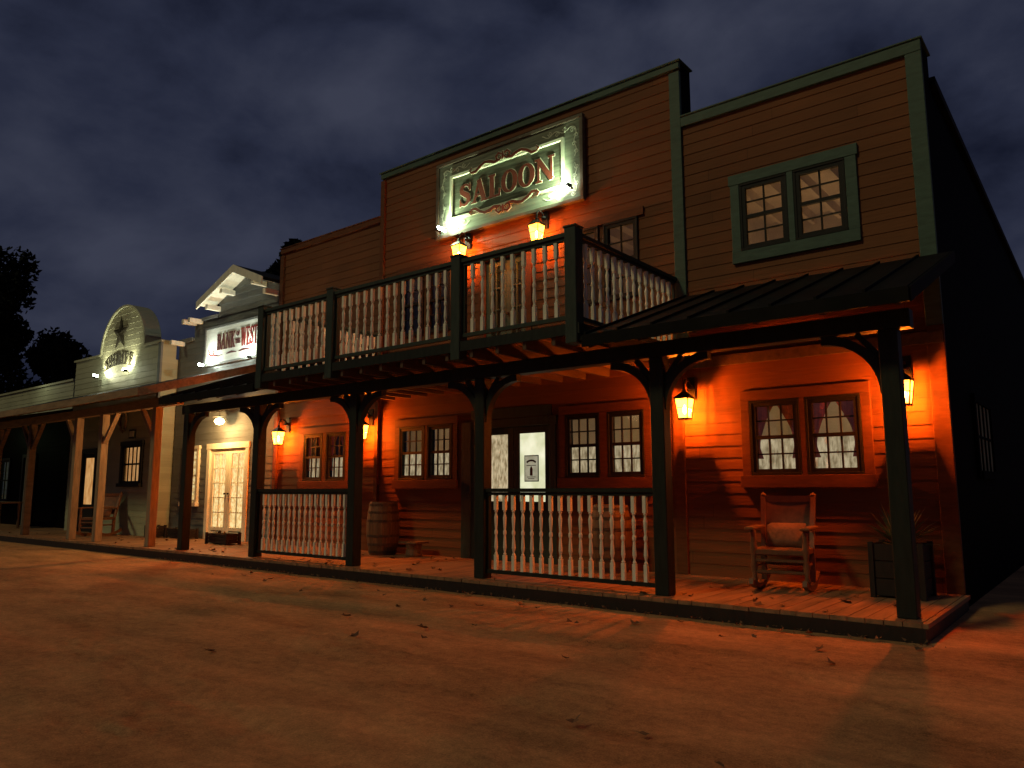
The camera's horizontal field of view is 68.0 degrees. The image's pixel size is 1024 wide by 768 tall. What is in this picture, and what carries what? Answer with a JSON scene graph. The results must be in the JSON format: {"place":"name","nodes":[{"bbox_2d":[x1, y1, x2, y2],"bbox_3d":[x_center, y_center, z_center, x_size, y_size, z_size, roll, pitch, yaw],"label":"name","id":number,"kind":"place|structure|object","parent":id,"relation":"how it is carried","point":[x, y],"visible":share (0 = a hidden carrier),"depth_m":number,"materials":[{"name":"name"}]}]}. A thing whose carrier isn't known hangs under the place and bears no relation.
{"place":"outdoors","nodes":[
{"label":"outdoors","id":0,"kind":"place"},
{"bbox_2d":[64,304,178,535],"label":"sheriff building","id":1,"kind":"structure","parent":0,"point":[138,347],"depth_m":19.15,"materials":[{"name":"beige wood"}]},
{"bbox_2d":[76,448,97,531],"bbox_3d":[-11.243,2.810,20.117,0.990,2.170,0.095,-6,-10,38],"label":"door","id":2,"kind":"structure","parent":1,"relation":"in","point":[88,461],"depth_m":20.19,"materials":[{"name":"paint"}]},
{"bbox_2d":[118,413,127,432],"bbox_3d":[-9.819,0.938,19.152,0.407,0.613,0.060,-6,-10,38],"label":"wall wreath","id":3,"kind":"object","parent":1,"relation":"attached to","point":[120,423],"depth_m":19.11,"materials":[{"name":"brown plant"}]},
{"bbox_2d":[116,440,144,486],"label":"window","id":4,"kind":"structure","parent":1,"relation":"in","point":[135,453],"depth_m":18.77,"materials":[{"name":"paint"}]},
{"bbox_2d":[129,429,135,438],"bbox_3d":[-9.412,1.237,18.811,0.300,0.220,0.035,-6,-10,38],"label":"wall notice","id":5,"kind":"object","parent":1,"relation":"attached to","point":[132,433],"depth_m":18.77,"materials":[{"name":"paint"}]},
{"bbox_2d":[169,265,279,542],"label":"bank building","id":6,"kind":"structure","parent":0,"point":[221,487],"depth_m":17.05,"materials":[{"name":"grey wood"}]},
{"bbox_2d":[178,445,201,505],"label":"window","id":7,"kind":"structure","parent":6,"relation":"in","point":[197,452],"depth_m":17.48,"materials":[{"name":"white glass"}]},
{"bbox_2d":[212,414,226,424],"bbox_3d":[-6.364,0.654,16.678,0.312,0.500,0.435,-6,-10,38],"label":"porch lamp","id":8,"kind":"object","parent":6,"relation":"attached to","point":[219,420],"visible":0.65,"depth_m":16.55,"materials":[{"name":"white glass"}]},
{"bbox_2d":[203,441,250,541],"bbox_3d":[-6.263,2.354,16.712,1.720,2.120,0.123,-6,-10,38],"label":"door","id":9,"kind":"structure","parent":6,"relation":"in","point":[229,495],"depth_m":16.74,"materials":[{"name":"white paint"}]},
{"bbox_2d":[203,316,257,366],"bbox_3d":[-6.310,-0.940,17.092,2.250,0.910,0.060,-6,-10,38],"label":"bank sign","id":10,"kind":"object","parent":6,"relation":"attached to","point":[234,341],"visible":0.94,"depth_m":17.09,"materials":[{"name":"grey wood"}]},
{"bbox_2d":[0,541,1023,767],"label":"ground","id":11,"kind":"structure","parent":0,"point":[107,660],"depth_m":5.02,"materials":[{"name":"brown soil"}]},
{"bbox_2d":[0,246,41,393],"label":"tree","id":12,"kind":"object","parent":11,"relation":"on","point":[16,336],"visible":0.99,"depth_m":38.15,"materials":[{"name":"green plant"}]},
{"bbox_2d":[0,379,74,527],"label":"store building","id":13,"kind":"structure","parent":11,"relation":"on","point":[49,493],"depth_m":23.22,"materials":[{"name":"brown wood"}]},
{"bbox_2d":[0,458,11,500],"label":"window","id":14,"kind":"structure","parent":13,"relation":"in","point":[7,472],"depth_m":25.03,"materials":[{"name":"glass"}]},
{"bbox_2d":[19,454,37,525],"bbox_3d":[-15.105,3.297,23.701,1.100,2.200,0.100,-6,-10,38],"label":"door","id":15,"kind":"structure","parent":13,"relation":"in","point":[24,457],"depth_m":23.92,"materials":[{"name":"paint"}]},
{"bbox_2d":[0,326,91,393],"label":"tree","id":16,"kind":"object","parent":11,"relation":"on","point":[53,356],"visible":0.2,"depth_m":38.78,"materials":[{"name":"green plant"}]},
{"bbox_2d":[262,238,301,275],"bbox_3d":[-8.492,-0.275,28.707,3.001,10.906,3.251,-1,-8,3],"label":"tree","id":17,"kind":"object","parent":11,"relation":"on","point":[274,268],"visible":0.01,"depth_m":28.99,"materials":[{"name":"black plant"}]},
{"bbox_2d":[350,630,358,636],"bbox_3d":[-1.352,2.127,6.455,0.080,0.039,0.138,-2,-4,27],"label":"fallen leaf","id":18,"kind":"object","parent":11,"relation":"on","point":[354,634],"visible":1,"depth_m":6.48,"materials":[{"name":"brown plant"}]},
{"bbox_2d":[0,524,970,644],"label":"boardwalk","id":19,"kind":"structure","parent":11,"relation":"on","point":[864,613],"depth_m":8.52,"materials":[{"name":"brown wood"}]},
{"bbox_2d":[0,501,22,527],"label":"wooden table","id":20,"kind":"object","parent":19,"relation":"on","point":[18,510],"visible":0.98,"depth_m":21.92,"materials":[{"name":"brown wood"}]},
{"bbox_2d":[76,491,122,535],"bbox_3d":[-9.926,3.116,18.262,0.670,1.050,0.961,-1,-8,9],"label":"rocking chair","id":21,"kind":"object","parent":19,"relation":"on","point":[112,502],"visible":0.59,"depth_m":18.34,"materials":[{"name":"brown wood"}]},
{"bbox_2d":[0,364,255,546],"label":"timber porch","id":22,"kind":"object","parent":19,"relation":"on","point":[32,436],"visible":0.97,"depth_m":16.29,"materials":[{"name":"wood"}]},
{"bbox_2d":[144,525,166,537],"bbox_3d":[-8.223,3.396,17.502,0.350,0.280,0.350,-6,-10,38],"label":"planter","id":23,"kind":"object","parent":19,"relation":"on","point":[160,530],"visible":0.46,"depth_m":17.45,"materials":[{"name":"brown wood"}]},
{"bbox_2d":[164,527,198,538],"bbox_3d":[-7.473,3.372,17.158,0.950,0.230,0.300,-6,-10,38],"label":"planter","id":24,"kind":"object","parent":19,"relation":"on","point":[173,532],"visible":0.68,"depth_m":17.08,"materials":[{"name":"brown wood"}]},
{"bbox_2d":[205,532,240,544],"bbox_3d":[-5.851,3.121,15.363,0.800,0.230,0.330,-6,-10,38],"label":"planter","id":25,"kind":"object","parent":19,"relation":"on","point":[228,538],"visible":0.98,"depth_m":15.20,"materials":[{"name":"brown wood"}]},
{"bbox_2d":[366,501,399,554],"bbox_3d":[-2.196,2.449,12.926,0.556,0.880,0.556,-6,-10,38],"label":"barrel","id":26,"kind":"object","parent":19,"relation":"on","point":[383,528],"visible":1,"depth_m":12.71,"materials":[{"name":"brown wood"}]},
{"bbox_2d":[399,541,428,556],"bbox_3d":[-1.613,2.704,12.446,0.400,0.240,0.300,-6,-10,38],"label":"wooden stool","id":27,"kind":"object","parent":19,"relation":"on","point":[413,548],"visible":1,"depth_m":12.34,"materials":[{"name":"brown wood"}]},
{"bbox_2d":[592,504,632,573],"bbox_3d":[1.324,2.056,10.133,0.556,0.880,0.556,-6,-10,38],"label":"barrel","id":28,"kind":"object","parent":19,"relation":"on","point":[596,557],"visible":0.61,"depth_m":9.93,"materials":[{"name":"brown wood"}]},
{"bbox_2d":[744,492,820,590],"bbox_3d":[3.012,1.729,8.412,0.670,1.050,0.960,-5,-9,29],"label":"rocking chair","id":29,"kind":"object","parent":19,"relation":"on","point":[787,526],"visible":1,"depth_m":8.50,"materials":[{"name":"brown wood"}]},
{"bbox_2d":[867,539,936,601],"bbox_3d":[3.990,1.890,7.768,0.510,0.550,0.510,-6,-10,38],"label":"planter","id":30,"kind":"object","parent":19,"relation":"on","point":[881,568],"visible":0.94,"depth_m":7.67,"materials":[{"name":"brown wood"}]},
{"bbox_2d":[867,502,938,546],"bbox_3d":[4.000,1.453,7.820,0.811,0.561,0.678,-6,-10,38],"label":"potted plant","id":31,"kind":"object","parent":30,"relation":"in","point":[887,530],"visible":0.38,"depth_m":7.85,"materials":[{"name":"green plant"}]},
{"bbox_2d":[145,557,945,647],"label":"leaf litter","id":32,"kind":"object","parent":11,"relation":"on","point":[849,635],"visible":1,"depth_m":8.25,"materials":[{"name":"brown plant"}]},
{"bbox_2d":[566,714,580,722],"bbox_3d":[0.326,1.799,4.079,0.081,0.032,0.122,-17,-13,42],"label":"fallen leaf","id":33,"kind":"object","parent":11,"relation":"on","point":[571,720],"visible":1,"depth_m":4.09,"materials":[{"name":"brown plant"}]},
{"bbox_2d":[158,35,1023,619],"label":"saloon building","id":34,"kind":"structure","parent":11,"relation":"on","point":[788,273],"depth_m":9.83,"materials":[{"name":"red wood"}]},
{"bbox_2d":[271,417,290,444],"bbox_3d":[-4.655,0.952,15.318,0.210,0.570,0.340,-6,-10,38],"label":"wall lantern","id":35,"kind":"object","parent":34,"relation":"attached to","point":[278,429],"depth_m":15.27,"materials":[{"name":"black metal"}]},
{"bbox_2d":[302,433,322,480],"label":"window","id":36,"kind":"structure","parent":34,"relation":"in","point":[315,468],"depth_m":14.93,"materials":[{"name":"paint"}]},
{"bbox_2d":[325,431,345,480],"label":"window","id":37,"kind":"structure","parent":34,"relation":"in","point":[338,467],"depth_m":14.49,"materials":[{"name":"paint"}]},
{"bbox_2d":[364,409,373,439],"bbox_3d":[-2.673,0.730,13.745,0.210,0.570,0.340,-6,-10,38],"label":"wall lantern","id":38,"kind":"object","parent":34,"relation":"attached to","point":[370,416],"depth_m":13.84,"materials":[{"name":"black metal"}]},
{"bbox_2d":[398,426,424,479],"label":"window","id":39,"kind":"structure","parent":34,"relation":"in","point":[414,461],"depth_m":13.20,"materials":[{"name":"paint"}]},
{"bbox_2d":[399,277,423,338],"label":"window","id":40,"kind":"structure","parent":34,"relation":"in","point":[422,291],"depth_m":13.49,"materials":[{"name":"paint"}]},
{"bbox_2d":[426,270,450,332],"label":"window","id":41,"kind":"structure","parent":34,"relation":"in","point":[440,298],"depth_m":13.08,"materials":[{"name":"paint"}]},
{"bbox_2d":[426,423,452,479],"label":"window","id":42,"kind":"structure","parent":34,"relation":"in","point":[442,464],"depth_m":12.79,"materials":[{"name":"paint"}]},
{"bbox_2d":[450,232,470,254],"bbox_3d":[-0.839,-2.299,12.672,0.210,0.570,0.340,-6,-10,38],"label":"wall lantern","id":43,"kind":"object","parent":34,"relation":"attached to","point":[459,244],"depth_m":12.65,"materials":[{"name":"black metal"}]},
{"bbox_2d":[478,251,531,338],"bbox_3d":[-0.093,-1.149,12.198,1.130,2.060,0.122,-6,-10,38],"label":"door","id":44,"kind":"structure","parent":34,"relation":"in","point":[528,268],"depth_m":12.22,"materials":[{"name":"brown paint"}]},
{"bbox_2d":[436,113,585,241],"bbox_3d":[-0.122,-3.301,12.368,3.070,1.370,0.114,-6,-10,38],"label":"saloon sign","id":45,"kind":"object","parent":34,"relation":"attached to","point":[530,173],"visible":0.99,"depth_m":12.23,"materials":[{"name":"green wood"}]},
{"bbox_2d":[435,226,442,233],"bbox_3d":[-1.243,-2.646,13.034,0.094,0.092,0.144,-5,-9,33],"label":"floodlight","id":46,"kind":"object","parent":45,"relation":"attached to","point":[439,229],"visible":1,"depth_m":13.00,"materials":[{"name":"white metal"}]},
{"bbox_2d":[563,182,572,188],"bbox_3d":[0.846,-2.979,11.389,0.102,0.091,0.141,-6,-10,38],"label":"floodlight","id":47,"kind":"object","parent":45,"relation":"attached to","point":[567,184],"visible":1,"depth_m":11.35,"materials":[{"name":"black metal"}]},
{"bbox_2d":[470,415,557,564],"bbox_3d":[0.019,1.620,11.716,1.720,2.180,0.096,-6,-10,38],"label":"door","id":48,"kind":"structure","parent":34,"relation":"in","point":[512,438],"depth_m":11.65,"materials":[{"name":"black paint"}]},
{"bbox_2d":[527,210,548,240],"bbox_3d":[0.418,-2.439,11.675,0.210,0.570,0.340,-6,-10,38],"label":"wall lantern","id":49,"kind":"object","parent":34,"relation":"attached to","point":[537,223],"depth_m":11.65,"materials":[{"name":"black metal"}]},
{"bbox_2d":[565,412,599,477],"bbox_3d":[1.056,0.894,11.001,0.590,0.920,0.168,-6,-10,38],"label":"window","id":50,"kind":"structure","parent":34,"relation":"in","point":[582,460],"depth_m":11.01,"materials":[{"name":"paint"}]},
{"bbox_2d":[582,226,599,304],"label":"window","id":51,"kind":"structure","parent":34,"relation":"in","point":[595,229],"depth_m":11.16,"materials":[{"name":"paint"}]},
{"bbox_2d":[603,216,638,301],"bbox_3d":[1.565,-1.788,10.889,0.570,1.160,0.070,-6,-10,38],"label":"window","id":52,"kind":"structure","parent":34,"relation":"in","point":[634,219],"depth_m":10.89,"materials":[{"name":"paint"}]},
{"bbox_2d":[607,409,644,476],"bbox_3d":[1.614,0.831,10.558,0.580,0.920,0.167,-6,-10,38],"label":"window","id":53,"kind":"structure","parent":34,"relation":"in","point":[629,460],"depth_m":10.56,"materials":[{"name":"paint"}]},
{"bbox_2d":[674,377,695,419],"bbox_3d":[2.259,0.180,9.832,0.210,0.570,0.340,-6,-10,38],"label":"wall lantern","id":54,"kind":"object","parent":34,"relation":"attached to","point":[690,394],"depth_m":9.79,"materials":[{"name":"black metal"}]},
{"bbox_2d":[739,172,789,250],"bbox_3d":[3.196,-2.168,9.623,0.610,0.900,0.070,-6,-10,38],"label":"window","id":55,"kind":"structure","parent":34,"relation":"in","point":[781,178],"depth_m":9.62,"materials":[{"name":"glass"}]},
{"bbox_2d":[748,397,802,474],"bbox_3d":[3.233,0.651,9.274,0.610,0.920,0.167,-6,-10,38],"label":"window","id":56,"kind":"structure","parent":34,"relation":"in","point":[770,454],"depth_m":9.27,"materials":[{"name":"paint"}]},
{"bbox_2d":[792,157,848,239],"bbox_3d":[3.734,-2.228,9.195,0.610,0.900,0.070,-6,-10,38],"label":"window","id":57,"kind":"structure","parent":34,"relation":"in","point":[798,204],"depth_m":9.19,"materials":[{"name":"paint"}]},
{"bbox_2d":[804,393,864,474],"bbox_3d":[3.768,0.591,8.849,0.620,0.920,0.167,-6,-10,38],"label":"window","id":58,"kind":"structure","parent":34,"relation":"in","point":[840,452],"depth_m":8.85,"materials":[{"name":"paint"}]},
{"bbox_2d":[902,355,914,405],"bbox_3d":[4.257,-0.043,8.247,0.210,0.570,0.340,-6,-10,38],"label":"wall lantern","id":59,"kind":"object","parent":34,"relation":"attached to","point":[907,370],"depth_m":8.25,"materials":[{"name":"black metal"}]},
{"bbox_2d":[970,393,998,479],"bbox_3d":[6.154,0.709,9.863,0.060,1.050,1.500,-6,-10,38],"label":"window","id":60,"kind":"structure","parent":34,"relation":"in","point":[981,408],"depth_m":9.81,"materials":[{"name":"black glass"}]},
{"bbox_2d":[0,0,1023,385],"label":"sky","id":61,"kind":"structure","parent":0,"point":[150,150],"materials":[{"name":"blue"}]}
]}

